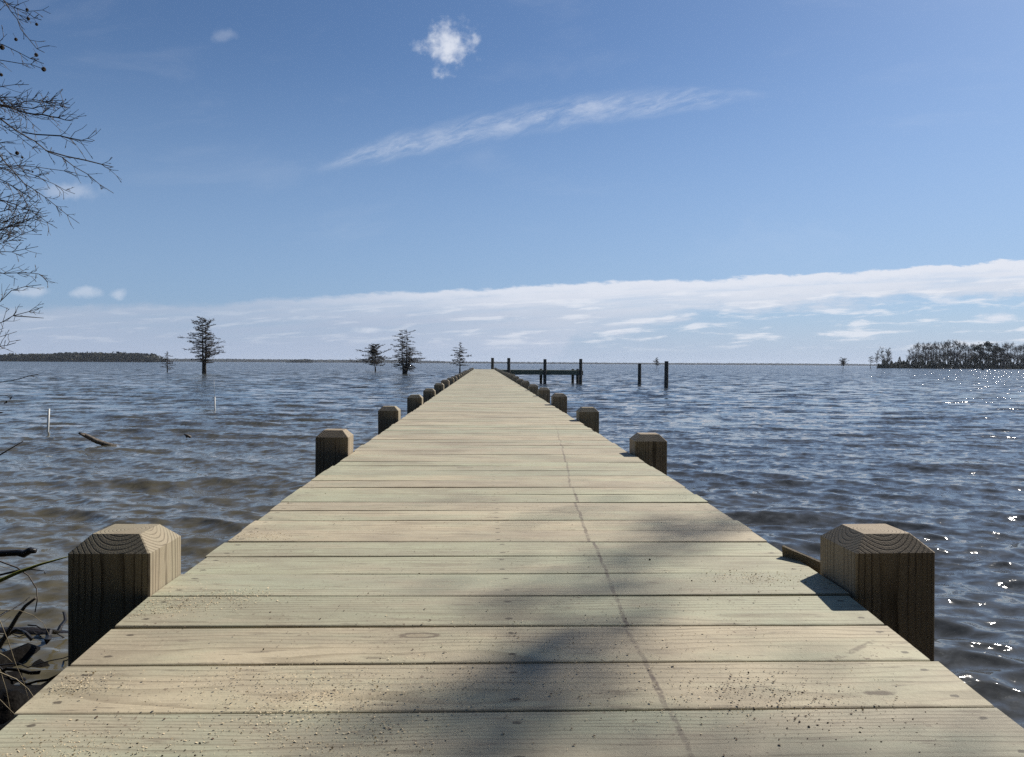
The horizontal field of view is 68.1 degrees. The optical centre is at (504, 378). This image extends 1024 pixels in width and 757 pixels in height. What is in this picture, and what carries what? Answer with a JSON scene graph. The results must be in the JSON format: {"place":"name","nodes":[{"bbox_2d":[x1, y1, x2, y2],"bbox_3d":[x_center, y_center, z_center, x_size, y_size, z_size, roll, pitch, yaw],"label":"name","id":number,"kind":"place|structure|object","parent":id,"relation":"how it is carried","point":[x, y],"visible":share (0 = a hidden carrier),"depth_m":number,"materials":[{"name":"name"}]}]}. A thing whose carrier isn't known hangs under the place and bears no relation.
{"place":"outdoors","nodes":[
{"label":"outdoors","id":0,"kind":"place"},
{"bbox_2d":[0,643,52,730],"bbox_3d":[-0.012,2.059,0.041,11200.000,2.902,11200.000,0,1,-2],"label":"ground","id":1,"kind":"structure","parent":0,"point":[17,697],"depth_m":3.94,"materials":[{"name":"brown soil"}]},
{"bbox_2d":[0,621,28,699],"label":"grass blade","id":2,"kind":"object","parent":1,"relation":"on","point":[11,651],"depth_m":3.41,"materials":[{"name":"beige plant"}]},
{"bbox_2d":[0,672,33,696],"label":"grass blade","id":3,"kind":"object","parent":1,"relation":"on","point":[15,679],"depth_m":3.11,"materials":[{"name":"beige plant"}]},
{"bbox_2d":[0,547,36,557],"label":"broken stick","id":4,"kind":"object","parent":1,"relation":"on","point":[19,552],"visible":1,"depth_m":4.13,"materials":[{"name":"brown wood"}]},
{"bbox_2d":[0,597,36,648],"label":"stick","id":5,"kind":"object","parent":1,"relation":"on","point":[10,628],"visible":0.96,"depth_m":3.95,"materials":[{"name":"brown wood"}]},
{"bbox_2d":[0,561,37,611],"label":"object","id":6,"kind":"object","parent":1,"relation":"on","point":[28,576],"visible":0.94,"depth_m":3.85,"materials":[{"name":"brown plant"}]},
{"bbox_2d":[0,569,44,575],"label":"twig","id":7,"kind":"object","parent":1,"relation":"on","point":[10,572],"visible":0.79,"depth_m":3.75,"materials":[{"name":"brown wood"}]},
{"bbox_2d":[0,609,49,635],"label":"grass blade","id":8,"kind":"object","parent":1,"relation":"on","point":[24,612],"depth_m":3.60,"materials":[{"name":"brown plant"}]},
{"bbox_2d":[0,627,67,634],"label":"log","id":9,"kind":"object","parent":1,"relation":"on","point":[31,630],"visible":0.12,"depth_m":4.88,"materials":[{"name":"brown wood"}]},
{"bbox_2d":[0,556,67,581],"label":"grass blade","id":10,"kind":"object","parent":1,"relation":"on","point":[4,578],"depth_m":3.52,"materials":[{"name":"plant"}]},
{"bbox_2d":[0,597,67,684],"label":"root tangle","id":11,"kind":"object","parent":1,"relation":"on","point":[47,638],"visible":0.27,"depth_m":4.43,"materials":[{"name":"brown wood"}]},
{"bbox_2d":[0,0,121,382],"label":"sweetgum tree","id":12,"kind":"object","parent":1,"relation":"on","point":[19,109],"visible":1,"depth_m":6.82,"materials":[{"name":"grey plant"}]},
{"bbox_2d":[0,351,165,361],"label":"woods","id":13,"kind":"object","parent":1,"relation":"on","point":[118,356],"visible":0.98,"depth_m":1335.92,"materials":[{"name":"green plant"}]},
{"bbox_2d":[286,359,313,362],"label":"islet woods","id":14,"kind":"object","parent":1,"relation":"on","point":[302,361],"visible":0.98,"depth_m":2386.52,"materials":[{"name":"green plant"}]},
{"bbox_2d":[165,358,445,362],"bbox_3d":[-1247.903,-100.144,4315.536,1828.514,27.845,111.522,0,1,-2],"label":"treeline","id":15,"kind":"object","parent":1,"relation":"on","point":[279,360],"visible":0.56,"depth_m":4278.59,"materials":[{"name":"green plant"}]},
{"bbox_2d":[0,368,1023,756],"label":"wooden pier","id":16,"kind":"structure","parent":1,"relation":"on","point":[372,538],"depth_m":1.81,"materials":[{"name":"brown wood"}]},
{"bbox_2d":[2,492,952,756],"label":"sawdust","id":17,"kind":"object","parent":16,"relation":"on","point":[366,684],"visible":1,"depth_m":1.47},
{"bbox_2d":[782,545,819,573],"bbox_3d":[0.926,0.560,2.294,0.008,0.042,0.205,-16,16,-26],"label":"timber offcut","id":18,"kind":"object","parent":16,"relation":"attached to","point":[809,561],"visible":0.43,"depth_m":2.31,"materials":[{"name":"brown wood"}]},
{"bbox_2d":[446,361,904,365],"bbox_3d":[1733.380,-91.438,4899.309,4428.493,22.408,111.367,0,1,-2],"label":"treeline","id":19,"kind":"object","parent":1,"relation":"on","point":[496,362],"visible":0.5,"depth_m":4846.42,"materials":[{"name":"green plant"}]},
{"bbox_2d":[883,348,892,365],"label":"bare tree","id":20,"kind":"object","parent":1,"relation":"on","point":[887,354],"visible":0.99,"depth_m":510.17,"materials":[{"name":"grey plant"}]},
{"bbox_2d":[17,456,937,756],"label":"litter","id":21,"kind":"object","parent":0,"point":[581,698],"visible":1,"depth_m":1.46,"materials":[{"name":"brown plant"}]},
{"bbox_2d":[0,361,1023,727],"bbox_3d":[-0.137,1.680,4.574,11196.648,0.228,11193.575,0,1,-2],"label":"water","id":22,"kind":"structure","parent":0,"point":[798,457],"depth_m":15.06,"materials":[{"name":"blue liquid"}]},
{"bbox_2d":[0,441,22,454],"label":"stick","id":23,"kind":"object","parent":22,"relation":"in","point":[10,448],"visible":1,"depth_m":5.90,"materials":[{"name":"brown wood"}]},
{"bbox_2d":[46,409,49,431],"bbox_3d":[-11.286,1.637,18.752,0.085,1.782,0.053,0,1,-2],"label":"marker pole","id":24,"kind":"object","parent":22,"relation":"in","point":[48,416],"visible":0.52,"depth_m":18.72,"materials":[{"name":"white plastic"}]},
{"bbox_2d":[78,432,117,444],"bbox_3d":[-8.262,1.319,15.604,0.883,0.449,0.405,0,1,-33],"label":"driftwood branch","id":25,"kind":"object","parent":22,"relation":"in","point":[93,439],"visible":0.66,"depth_m":15.63,"materials":[{"name":"wood"}]},
{"bbox_2d":[161,352,172,371],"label":"cypress tree","id":26,"kind":"object","parent":22,"relation":"in","point":[167,360],"visible":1,"depth_m":125.72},
{"bbox_2d":[179,316,225,373],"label":"cypress tree","id":27,"kind":"object","parent":22,"relation":"in","point":[208,353],"visible":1,"depth_m":111.16,"materials":[{"name":"green plant"}]},
{"bbox_2d":[349,343,392,370],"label":"cypress tree","id":28,"kind":"object","parent":22,"relation":"in","point":[374,359],"visible":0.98,"depth_m":154.93,"materials":[{"name":"green plant"}]},
{"bbox_2d":[390,329,424,373],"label":"cypress tree","id":29,"kind":"object","parent":22,"relation":"in","point":[405,369],"visible":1,"depth_m":119.90,"materials":[{"name":"green plant"}]},
{"bbox_2d":[450,342,469,372],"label":"cypress tree","id":30,"kind":"object","parent":22,"relation":"in","point":[459,355],"visible":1,"depth_m":135.63,"materials":[{"name":"green plant"}]},
{"bbox_2d":[491,358,582,383],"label":"dock","id":31,"kind":"object","parent":22,"relation":"in","point":[544,372],"visible":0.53,"depth_m":66.69,"materials":[{"name":"brown wood"}]},
{"bbox_2d":[638,364,640,384],"bbox_3d":[11.522,0.484,64.668,0.312,3.518,0.311,0,1,-2],"label":"mooring pile","id":32,"kind":"object","parent":22,"relation":"in","point":[639,374],"visible":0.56,"depth_m":64.52,"materials":[{"name":"brown wood"}]},
{"bbox_2d":[664,361,668,387],"bbox_3d":[12.053,0.560,56.444,0.313,3.701,0.316,0,1,-2],"label":"mooring pile","id":33,"kind":"object","parent":22,"relation":"in","point":[666,364],"visible":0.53,"depth_m":56.31,"materials":[{"name":"brown wood"}]},
{"bbox_2d":[838,357,848,365],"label":"cypress tree","id":34,"kind":"object","parent":22,"relation":"in","point":[843,361],"visible":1,"depth_m":414.35,"materials":[{"name":"green plant"}]},
{"bbox_2d":[0,0,1023,364],"label":"sky","id":35,"kind":"structure","parent":0,"point":[607,181],"materials":[{"name":"blue"}]},
{"bbox_2d":[930,367,1019,368],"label":"island","id":36,"kind":"structure","parent":0,"point":[970,368],"depth_m":508.86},
{"bbox_2d":[879,347,885,361],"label":"bare tree","id":37,"kind":"object","parent":36,"relation":"on","point":[882,351],"visible":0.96,"depth_m":511.75,"materials":[{"name":"grey plant"}]},
{"bbox_2d":[906,349,911,364],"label":"bare tree","id":38,"kind":"object","parent":36,"relation":"on","point":[909,359],"visible":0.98,"depth_m":513.48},
{"bbox_2d":[910,342,920,364],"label":"bare tree","id":39,"kind":"object","parent":36,"relation":"on","point":[918,344],"visible":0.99,"depth_m":512.85,"materials":[{"name":"plant"}]},
{"bbox_2d":[919,343,929,367],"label":"bare tree","id":40,"kind":"object","parent":36,"relation":"on","point":[925,353],"visible":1,"depth_m":506.57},
{"bbox_2d":[923,344,931,359],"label":"bare tree","id":41,"kind":"object","parent":36,"relation":"on","point":[928,351],"visible":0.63,"depth_m":515.36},
{"bbox_2d":[929,341,937,368],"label":"bare tree","id":42,"kind":"object","parent":36,"relation":"on","point":[933,352],"visible":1,"depth_m":507.76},
{"bbox_2d":[931,343,942,368],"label":"bare tree","id":43,"kind":"object","parent":36,"relation":"on","point":[936,354],"visible":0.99,"depth_m":508.10,"materials":[{"name":"grey plant"}]},
{"bbox_2d":[938,342,948,361],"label":"bare tree","id":44,"kind":"object","parent":36,"relation":"on","point":[941,355],"visible":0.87,"depth_m":519.33,"materials":[{"name":"plant"}]},
{"bbox_2d":[943,340,953,366],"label":"bare tree","id":45,"kind":"object","parent":36,"relation":"on","point":[948,354],"visible":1,"depth_m":510.44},
{"bbox_2d":[877,355,1023,368],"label":"undergrowth","id":46,"kind":"object","parent":36,"relation":"on","point":[1009,364],"visible":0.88,"depth_m":509.46,"materials":[{"name":"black plant"}]},
{"bbox_2d":[947,341,953,365],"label":"bare tree","id":47,"kind":"object","parent":36,"relation":"on","point":[952,346],"visible":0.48,"depth_m":518.58,"materials":[{"name":"plant"}]},
{"bbox_2d":[948,339,964,366],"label":"bare tree","id":48,"kind":"object","parent":36,"relation":"on","point":[956,348],"visible":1,"depth_m":509.61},
{"bbox_2d":[951,340,962,367],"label":"bare tree","id":49,"kind":"object","parent":36,"relation":"on","point":[955,341],"visible":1,"depth_m":509.24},
{"bbox_2d":[961,343,972,365],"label":"bare tree","id":50,"kind":"object","parent":36,"relation":"on","point":[965,345],"visible":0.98,"depth_m":509.82,"materials":[{"name":"grey plant"}]},
{"bbox_2d":[965,344,973,367],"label":"bare tree","id":51,"kind":"object","parent":36,"relation":"on","point":[968,354],"visible":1,"depth_m":508.02,"materials":[{"name":"grey plant"}]},
{"bbox_2d":[971,342,990,367],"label":"evergreen tree","id":52,"kind":"object","parent":36,"relation":"on","point":[977,348],"visible":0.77,"depth_m":516.27,"materials":[{"name":"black plant"}]},
{"bbox_2d":[977,342,987,362],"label":"bare tree","id":53,"kind":"object","parent":36,"relation":"on","point":[982,348],"visible":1,"depth_m":508.63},
{"bbox_2d":[982,341,997,363],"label":"evergreen tree","id":54,"kind":"object","parent":36,"relation":"on","point":[988,343],"visible":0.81,"depth_m":515.70,"materials":[{"name":"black plant"}]},
{"bbox_2d":[987,341,1002,368],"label":"bare tree","id":55,"kind":"object","parent":36,"relation":"on","point":[995,356],"visible":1,"depth_m":507.64,"materials":[{"name":"grey plant"}]},
{"bbox_2d":[987,345,1002,363],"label":"evergreen tree","id":56,"kind":"object","parent":36,"relation":"on","point":[1000,359],"visible":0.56,"depth_m":516.16,"materials":[{"name":"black plant"}]},
{"bbox_2d":[992,347,1009,367],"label":"evergreen tree","id":57,"kind":"object","parent":36,"relation":"on","point":[1001,349],"visible":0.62,"depth_m":515.79,"materials":[{"name":"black plant"}]},
{"bbox_2d":[998,344,1009,368],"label":"bare tree","id":58,"kind":"object","parent":36,"relation":"on","point":[1003,354],"visible":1,"depth_m":507.06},
{"bbox_2d":[1007,343,1015,360],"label":"bare tree","id":59,"kind":"object","parent":36,"relation":"on","point":[1011,354],"visible":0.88,"depth_m":517.33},
{"bbox_2d":[1012,346,1023,366],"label":"bare tree","id":60,"kind":"object","parent":36,"relation":"on","point":[1018,357],"visible":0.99,"depth_m":513.70,"materials":[{"name":"grey plant"}]},
{"bbox_2d":[1015,344,1023,361],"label":"bare tree","id":61,"kind":"object","parent":36,"relation":"on","point":[1020,348],"visible":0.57,"depth_m":528.41,"materials":[{"name":"plant"}]}
]}

